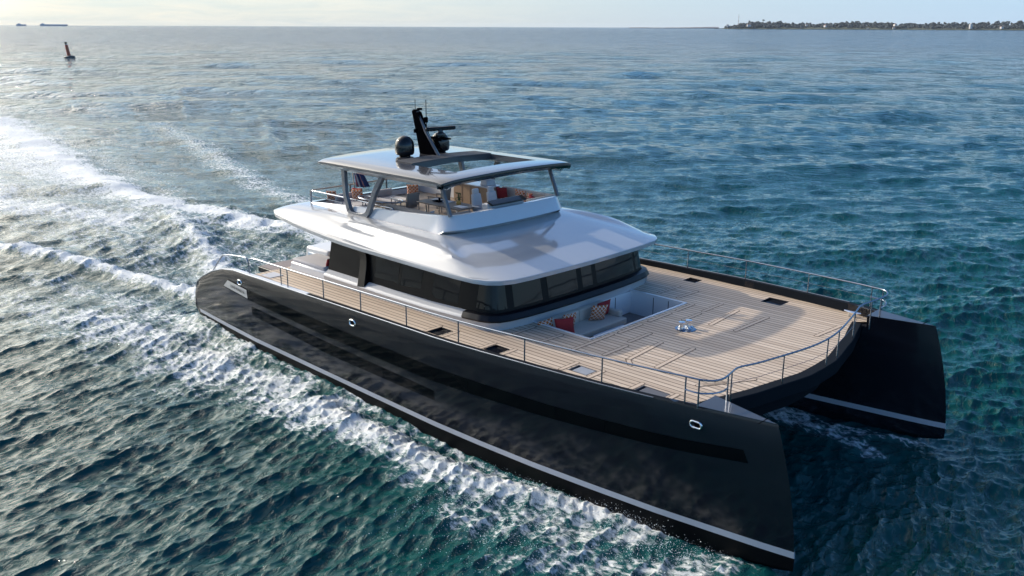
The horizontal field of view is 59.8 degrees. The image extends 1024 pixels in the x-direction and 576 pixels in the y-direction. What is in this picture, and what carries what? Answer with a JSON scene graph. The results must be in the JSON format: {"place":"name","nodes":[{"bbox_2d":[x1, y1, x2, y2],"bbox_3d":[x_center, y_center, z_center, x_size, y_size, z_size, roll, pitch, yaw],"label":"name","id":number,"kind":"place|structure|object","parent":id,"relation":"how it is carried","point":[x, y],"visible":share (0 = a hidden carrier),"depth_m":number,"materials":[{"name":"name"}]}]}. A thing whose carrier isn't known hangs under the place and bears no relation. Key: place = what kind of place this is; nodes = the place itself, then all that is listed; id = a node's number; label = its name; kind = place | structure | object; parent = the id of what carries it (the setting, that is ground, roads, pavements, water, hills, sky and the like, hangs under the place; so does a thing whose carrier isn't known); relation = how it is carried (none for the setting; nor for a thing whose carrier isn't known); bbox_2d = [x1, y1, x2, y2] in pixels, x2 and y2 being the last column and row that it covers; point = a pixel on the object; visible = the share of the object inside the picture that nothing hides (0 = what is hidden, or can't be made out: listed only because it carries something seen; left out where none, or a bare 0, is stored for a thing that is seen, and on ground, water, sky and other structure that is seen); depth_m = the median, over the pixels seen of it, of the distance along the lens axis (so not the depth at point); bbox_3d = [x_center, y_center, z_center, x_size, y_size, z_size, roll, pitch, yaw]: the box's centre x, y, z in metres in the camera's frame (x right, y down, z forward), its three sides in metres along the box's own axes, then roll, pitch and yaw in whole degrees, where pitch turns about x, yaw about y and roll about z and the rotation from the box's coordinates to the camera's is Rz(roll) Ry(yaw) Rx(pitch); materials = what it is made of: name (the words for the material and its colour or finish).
{"place":"outdoors","nodes":[
{"label":"outdoors","id":0,"kind":"place"},
{"bbox_2d":[0,25,1023,575],"bbox_3d":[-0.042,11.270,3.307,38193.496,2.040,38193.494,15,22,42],"label":"water","id":1,"kind":"structure","parent":0,"point":[148,427],"depth_m":48.65,"materials":[{"name":"blue liquid"}]},
{"bbox_2d":[40,23,67,25],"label":"cargo ship","id":2,"kind":"object","parent":1,"relation":"on","point":[42,24],"visible":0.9,"depth_m":8591.07},
{"bbox_2d":[64,42,74,57],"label":"channel buoy","id":3,"kind":"object","parent":1,"relation":"on","point":[69,55],"visible":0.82,"depth_m":323.52,"materials":[{"name":"metal"}]},
{"bbox_2d":[163,234,721,575],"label":"spray","id":4,"kind":"object","parent":1,"relation":"on","point":[523,503],"visible":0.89,"depth_m":21.91,"materials":[{"name":"white liquid"}]},
{"bbox_2d":[195,100,945,571],"bbox_3d":[-0.278,-1.272,31.117,27.357,9.922,11.689,15,22,42],"label":"catamaran yacht","id":5,"kind":"object","parent":1,"relation":"on","point":[647,412],"visible":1,"depth_m":26.75,"materials":[{"name":"black paint"}]},
{"bbox_2d":[326,191,335,199],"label":"scatter cushion","id":6,"kind":"object","parent":5,"relation":"on","point":[330,196],"visible":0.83,"depth_m":33.86,"materials":[{"name":"fabric"}]},
{"bbox_2d":[334,192,374,206],"bbox_3d":[-5.969,-3.239,33.737,1.500,0.556,0.850,15,22,42],"label":"sun lounger","id":7,"kind":"object","parent":5,"relation":"on","point":[353,202],"visible":0.36,"depth_m":33.83,"materials":[{"name":"white fabric"}]},
{"bbox_2d":[351,189,362,199],"bbox_3d":[-5.881,-3.550,33.925,0.460,0.460,0.156,4,31,13],"label":"scatter cushion","id":8,"kind":"object","parent":7,"relation":"on","point":[356,193],"visible":0.76,"depth_m":33.84,"materials":[{"name":"fabric"}]},
{"bbox_2d":[352,173,369,187],"bbox_3d":[-5.989,-4.345,35.070,0.832,1.756,0.178,5,17,15],"label":"ensign flag","id":9,"kind":"object","parent":5,"relation":"hanging from","point":[361,180],"visible":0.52,"depth_m":35.10,"materials":[{"name":"blue fabric"}]},
{"bbox_2d":[375,188,405,205],"bbox_3d":[-4.606,-3.489,34.609,1.500,0.556,0.850,15,22,42],"label":"sun lounger","id":10,"kind":"object","parent":5,"relation":"on","point":[384,195],"visible":0.35,"depth_m":34.72,"materials":[{"name":"white fabric"}]},
{"bbox_2d":[394,192,419,209],"bbox_3d":[-3.839,-3.104,32.799,0.687,0.862,0.704,12,20,34],"label":"dining armchair","id":11,"kind":"object","parent":5,"relation":"on","point":[411,199],"visible":0.76,"depth_m":32.55,"materials":[{"name":"fabric"}]},
{"bbox_2d":[407,184,417,193],"bbox_3d":[-3.870,-3.823,34.735,0.460,0.460,0.156,1,28,4],"label":"scatter cushion","id":12,"kind":"object","parent":5,"relation":"on","point":[412,188],"visible":0.72,"depth_m":34.64,"materials":[{"name":"fabric"}]},
{"bbox_2d":[385,203,470,214],"bbox_3d":[-2.896,-2.400,30.593,3.040,0.760,1.310,15,22,42],"label":"taupe bench","id":13,"kind":"object","parent":5,"relation":"on","point":[399,208],"visible":0.26,"depth_m":30.13,"materials":[{"name":"beige fabric"}]},
{"bbox_2d":[428,188,450,212],"bbox_3d":[-2.719,-3.346,33.639,0.687,0.862,0.704,7,18,23],"label":"dining armchair","id":14,"kind":"object","parent":5,"relation":"on","point":[448,193],"visible":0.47,"depth_m":33.49,"materials":[{"name":"metal"}]},
{"bbox_2d":[416,198,474,213],"bbox_3d":[-2.289,-2.669,31.649,2.300,0.685,0.950,15,22,42],"label":"dining table","id":15,"kind":"object","parent":5,"relation":"on","point":[438,204],"visible":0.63,"depth_m":31.37,"materials":[{"name":"brown metal"}]},
{"bbox_2d":[454,192,461,204],"bbox_3d":[-1.895,-3.154,31.282,0.259,0.455,0.262,15,22,42],"label":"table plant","id":16,"kind":"object","parent":15,"relation":"on","point":[458,201],"visible":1,"depth_m":31.26,"materials":[{"name":"green plant"}]},
{"bbox_2d":[471,188,481,211],"bbox_3d":[-1.100,-2.818,31.134,0.661,1.271,0.600,15,22,42],"label":"helm seat","id":17,"kind":"object","parent":5,"relation":"on","point":[476,199],"visible":0.56,"depth_m":31.08,"materials":[{"name":"white leather"}]},
{"bbox_2d":[486,186,496,200],"bbox_3d":[-0.578,-2.949,31.584,0.661,1.271,0.600,15,22,42],"label":"helm seat","id":18,"kind":"object","parent":5,"relation":"on","point":[491,193],"visible":0.32,"depth_m":31.55,"materials":[{"name":"white leather"}]},
{"bbox_2d":[502,186,554,201],"bbox_3d":[0.092,-3.068,32.729,2.630,0.860,1.660,15,22,42],"label":"flybridge sofa","id":19,"kind":"object","parent":5,"relation":"on","point":[511,193],"visible":0.27,"depth_m":32.90,"materials":[{"name":"white fabric"}]},
{"bbox_2d":[496,187,507,198],"bbox_3d":[-0.376,-3.572,33.579,0.500,0.500,0.170,10,33,31],"label":"scatter cushion","id":20,"kind":"object","parent":19,"relation":"on","point":[501,192],"visible":0.95,"depth_m":33.50,"materials":[{"name":"red fabric"}]},
{"bbox_2d":[515,189,525,196],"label":"scatter cushion","id":21,"kind":"object","parent":19,"relation":"on","point":[519,192],"visible":0.45,"depth_m":32.87,"materials":[{"name":"fabric"}]},
{"bbox_2d":[538,301,626,337],"bbox_3d":[2.608,1.305,27.811,2.070,0.845,3.210,15,22,42],"label":"corner sofa","id":22,"kind":"object","parent":5,"relation":"on","point":[585,327],"visible":0.42,"depth_m":28.37,"materials":[{"name":"grey fabric"}]},
{"bbox_2d":[537,318,553,326],"bbox_3d":[1.049,1.197,27.183,0.500,0.500,0.170,-18,20,-11],"label":"scatter cushion","id":23,"kind":"object","parent":22,"relation":"on","point":[549,321],"visible":0.41,"depth_m":27.09,"materials":[{"name":"fabric"}]},
{"bbox_2d":[554,317,574,332],"bbox_3d":[1.601,1.185,27.040,0.600,0.600,0.204,-7,17,-4],"label":"scatter cushion","id":24,"kind":"object","parent":22,"relation":"on","point":[566,324],"visible":0.67,"depth_m":26.94,"materials":[{"name":"red fabric"}]},
{"bbox_2d":[562,312,576,324],"bbox_3d":[1.754,1.029,27.665,0.560,0.560,0.190,-11,34,-33],"label":"scatter cushion","id":25,"kind":"object","parent":22,"relation":"on","point":[569,315],"visible":0.35,"depth_m":27.55,"materials":[{"name":"fabric"}]},
{"bbox_2d":[588,305,607,320],"bbox_3d":[2.753,0.789,28.472,0.580,0.580,0.197,-2,32,-22],"label":"scatter cushion","id":26,"kind":"object","parent":22,"relation":"on","point":[598,312],"visible":1,"depth_m":28.38,"materials":[{"name":"fabric"}]},
{"bbox_2d":[597,299,610,313],"bbox_3d":[2.948,0.666,28.896,0.580,0.580,0.197,-18,40,-32],"label":"scatter cushion","id":27,"kind":"object","parent":22,"relation":"on","point":[606,302],"visible":0.45,"depth_m":28.81,"materials":[{"name":"red fabric"}]},
{"bbox_2d":[675,319,695,331],"bbox_3d":[5.188,1.099,26.626,0.629,0.257,0.629,15,22,42],"label":"windlass","id":28,"kind":"object","parent":5,"relation":"on","point":[682,327],"visible":1,"depth_m":26.54,"materials":[{"name":"metal"}]},
{"bbox_2d":[721,26,1023,29],"bbox_3d":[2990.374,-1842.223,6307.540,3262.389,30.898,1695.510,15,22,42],"label":"coast","id":29,"kind":"structure","parent":1,"relation":"in","point":[873,28],"depth_m":6261.62},
{"bbox_2d":[724,21,1023,28],"bbox_3d":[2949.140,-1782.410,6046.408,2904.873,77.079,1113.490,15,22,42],"label":"woodland","id":30,"kind":"object","parent":29,"relation":"on","point":[932,25],"visible":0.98,"depth_m":6309.61,"materials":[{"name":"green plant"}]},
{"bbox_2d":[0,0,1023,27],"label":"sky","id":31,"kind":"structure","parent":0,"point":[344,13],"materials":[{"name":"white"}]},
{"bbox_2d":[593,325,622,336],"bbox_3d":[3.247,1.572,27.673,0.700,0.405,1.500,15,22,42],"label":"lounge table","id":32,"kind":"object","parent":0,"point":[607,330],"visible":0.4,"depth_m":27.79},
{"bbox_2d":[629,27,718,28],"bbox_3d":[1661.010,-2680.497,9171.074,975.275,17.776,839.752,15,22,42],"label":"sandbank","id":33,"kind":"structure","parent":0,"point":[680,27],"depth_m":9067.59,"materials":[{"name":"beige sand"}]}
]}

